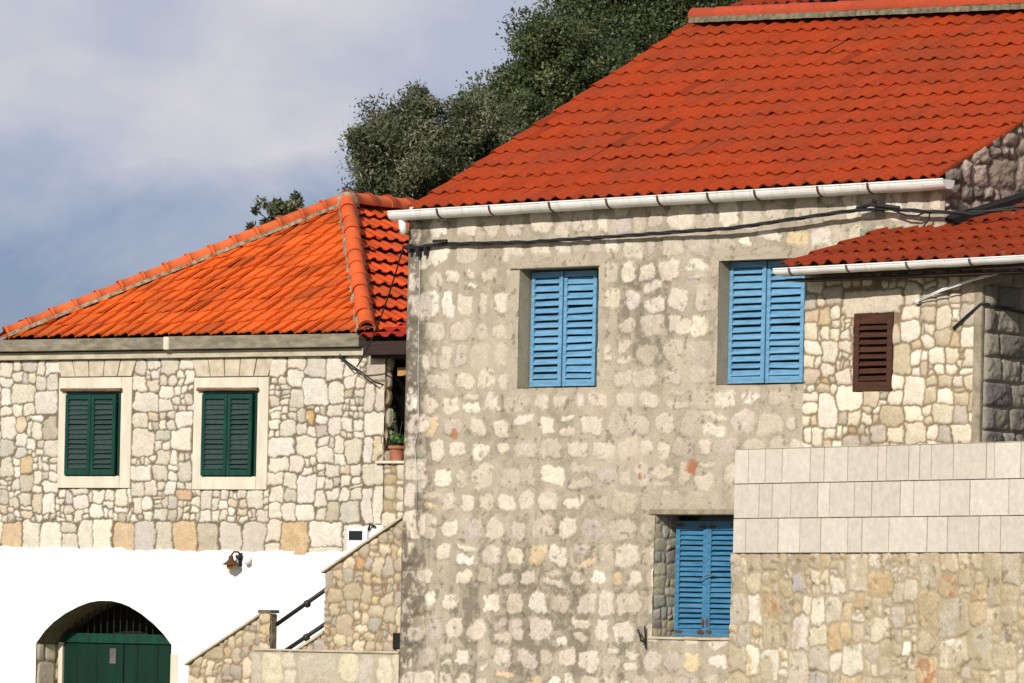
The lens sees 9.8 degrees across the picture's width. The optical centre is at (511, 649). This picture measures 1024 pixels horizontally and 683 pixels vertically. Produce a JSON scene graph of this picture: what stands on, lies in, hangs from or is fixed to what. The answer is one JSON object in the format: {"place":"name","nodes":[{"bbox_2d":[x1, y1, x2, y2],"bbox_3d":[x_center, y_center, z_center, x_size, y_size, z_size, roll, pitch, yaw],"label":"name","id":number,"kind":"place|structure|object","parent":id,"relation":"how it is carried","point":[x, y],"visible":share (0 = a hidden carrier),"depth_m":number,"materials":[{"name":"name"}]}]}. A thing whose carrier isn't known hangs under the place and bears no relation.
{"place":"outdoors","nodes":[
{"label":"outdoors","id":0,"kind":"place"},
{"bbox_2d":[0,0,571,339],"label":"sky","id":1,"kind":"structure","parent":0,"point":[136,136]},
{"bbox_2d":[727,441,1023,682],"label":"terrace","id":2,"kind":"structure","parent":0,"point":[902,563],"depth_m":61.24,"materials":[{"name":"stone"}]},
{"bbox_2d":[773,200,1023,446],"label":"stone annex","id":3,"kind":"object","parent":2,"relation":"on","point":[888,360],"visible":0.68,"depth_m":62.96,"materials":[{"name":"stone"}]},
{"bbox_2d":[852,312,893,391],"bbox_3d":[3.909,-3.140,63.411,0.550,0.830,0.325,1,0,44],"label":"window","id":4,"kind":"structure","parent":3,"relation":"in","point":[873,332],"depth_m":63.33,"materials":[{"name":"brown paint"}]},
{"bbox_2d":[915,268,1016,303],"bbox_3d":[4.711,-3.798,62.272,0.088,0.362,1.539,1,0,-39],"label":"conduit","id":5,"kind":"object","parent":3,"relation":"attached to","point":[917,301],"visible":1,"depth_m":62.36,"materials":[{"name":"white plastic"}]},
{"bbox_2d":[952,302,1023,330],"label":"annex cable","id":6,"kind":"object","parent":3,"relation":"attached to","point":[978,306],"visible":1,"depth_m":62.40,"materials":[{"name":"black rubber"}]},
{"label":"hillside","id":7,"kind":"structure","parent":0,"visible":0},
{"bbox_2d":[244,190,304,230],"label":"olive tree","id":8,"kind":"object","parent":7,"relation":"on","point":[279,207],"visible":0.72,"depth_m":96.73,"materials":[{"name":"green plant"}]},
{"bbox_2d":[335,78,528,209],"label":"olive tree","id":9,"kind":"object","parent":7,"relation":"on","point":[418,149],"visible":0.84,"depth_m":95.36,"materials":[{"name":"green plant"}]},
{"bbox_2d":[470,84,553,148],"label":"evergreen tree","id":10,"kind":"object","parent":7,"relation":"on","point":[532,104],"visible":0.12,"depth_m":98.59,"materials":[{"name":"green plant"}]},
{"bbox_2d":[451,0,641,118],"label":"evergreen tree","id":11,"kind":"object","parent":7,"relation":"on","point":[563,65],"visible":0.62,"depth_m":101.19,"materials":[{"name":"green plant"}]},
{"bbox_2d":[535,0,742,58],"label":"evergreen tree","id":12,"kind":"object","parent":7,"relation":"on","point":[646,25],"visible":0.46,"depth_m":104.98,"materials":[{"name":"green plant"}]},
{"bbox_2d":[729,0,842,5],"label":"hillside house","id":13,"kind":"structure","parent":7,"relation":"on","point":[752,2],"depth_m":80.33,"materials":[{"name":"tile"}]},
{"label":"ground","id":14,"kind":"structure","parent":0,"visible":0},
{"bbox_2d":[0,190,416,682],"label":"stone house","id":15,"kind":"structure","parent":14,"relation":"on","point":[175,433],"depth_m":74.11,"materials":[{"name":"beige stone"}]},
{"bbox_2d":[57,359,136,487],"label":"window","id":16,"kind":"structure","parent":15,"relation":"in","point":[95,426],"depth_m":74.59,"materials":[{"name":"wood"}]},
{"bbox_2d":[35,601,177,682],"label":"doorway","id":17,"kind":"structure","parent":15,"relation":"in","point":[96,641],"depth_m":75.06,"materials":[{"name":"wood"}]},
{"bbox_2d":[222,551,242,569],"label":"wall lamp","id":18,"kind":"object","parent":15,"relation":"attached to","point":[230,563],"visible":1,"depth_m":73.15,"materials":[{"name":"metal"}]},
{"bbox_2d":[192,357,273,489],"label":"window","id":19,"kind":"structure","parent":15,"relation":"in","point":[231,417],"depth_m":73.32,"materials":[{"name":"wood"}]},
{"bbox_2d":[244,556,250,564],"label":"wall sensor","id":20,"kind":"object","parent":15,"relation":"attached to","point":[247,560],"depth_m":73.09,"materials":[{"name":"white plastic"}]},
{"bbox_2d":[339,354,383,384],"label":"cable bracket","id":21,"kind":"object","parent":15,"relation":"attached to","point":[345,361],"visible":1,"depth_m":72.17,"materials":[{"name":"metal"}]},
{"bbox_2d":[347,523,386,552],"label":"meter box","id":22,"kind":"object","parent":15,"relation":"attached to","point":[356,536],"visible":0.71,"depth_m":72.04,"materials":[{"name":"white plastic"}]},
{"bbox_2d":[349,531,361,539],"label":"dial window","id":23,"kind":"structure","parent":22,"relation":"in","point":[353,535],"depth_m":72.06,"materials":[{"name":"black glass"}]},
{"bbox_2d":[184,515,402,682],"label":"staircase","id":24,"kind":"structure","parent":14,"relation":"on","point":[361,590],"depth_m":70.79,"materials":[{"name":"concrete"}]},
{"bbox_2d":[251,648,399,682],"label":"wall","id":25,"kind":"structure","parent":14,"relation":"on","point":[290,666],"depth_m":70.69,"materials":[{"name":"beige stone"}]},
{"bbox_2d":[359,322,406,524],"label":"porch","id":26,"kind":"object","parent":14,"relation":"on","point":[393,487],"visible":0.06,"depth_m":71.89,"materials":[{"name":"stone"}]},
{"bbox_2d":[383,406,403,460],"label":"potted plant","id":27,"kind":"object","parent":26,"relation":"on","point":[396,452],"visible":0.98,"depth_m":72.02,"materials":[{"name":"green plant"}]},
{"bbox_2d":[387,0,1023,682],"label":"stone house","id":28,"kind":"structure","parent":14,"relation":"on","point":[591,416],"depth_m":68.16,"materials":[{"name":"stone"}]},
{"bbox_2d":[414,257,419,509],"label":"wall wire","id":29,"kind":"object","parent":28,"relation":"attached to","point":[418,379],"depth_m":69.84,"materials":[{"name":"grey plastic"}]},
{"bbox_2d":[517,266,598,387],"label":"window","id":30,"kind":"structure","parent":28,"relation":"in","point":[558,323],"depth_m":68.56,"materials":[{"name":"blue paint"}]},
{"bbox_2d":[637,509,733,648],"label":"window","id":31,"kind":"structure","parent":28,"relation":"in","point":[693,548],"depth_m":67.17,"materials":[{"name":"blue paint"}]},
{"bbox_2d":[402,199,1023,256],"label":"power cable","id":32,"kind":"object","parent":28,"relation":"attached to","point":[409,248],"visible":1,"depth_m":66.35,"materials":[{"name":"black rubber"}]},
{"bbox_2d":[356,248,402,366],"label":"drop cable","id":33,"kind":"object","parent":32,"relation":"hanging from","point":[383,308],"visible":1,"depth_m":70.82,"materials":[{"name":"black rubber"}]},
{"bbox_2d":[716,258,805,384],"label":"window","id":34,"kind":"structure","parent":28,"relation":"in","point":[761,314],"depth_m":66.44,"materials":[{"name":"blue paint"}]}
]}

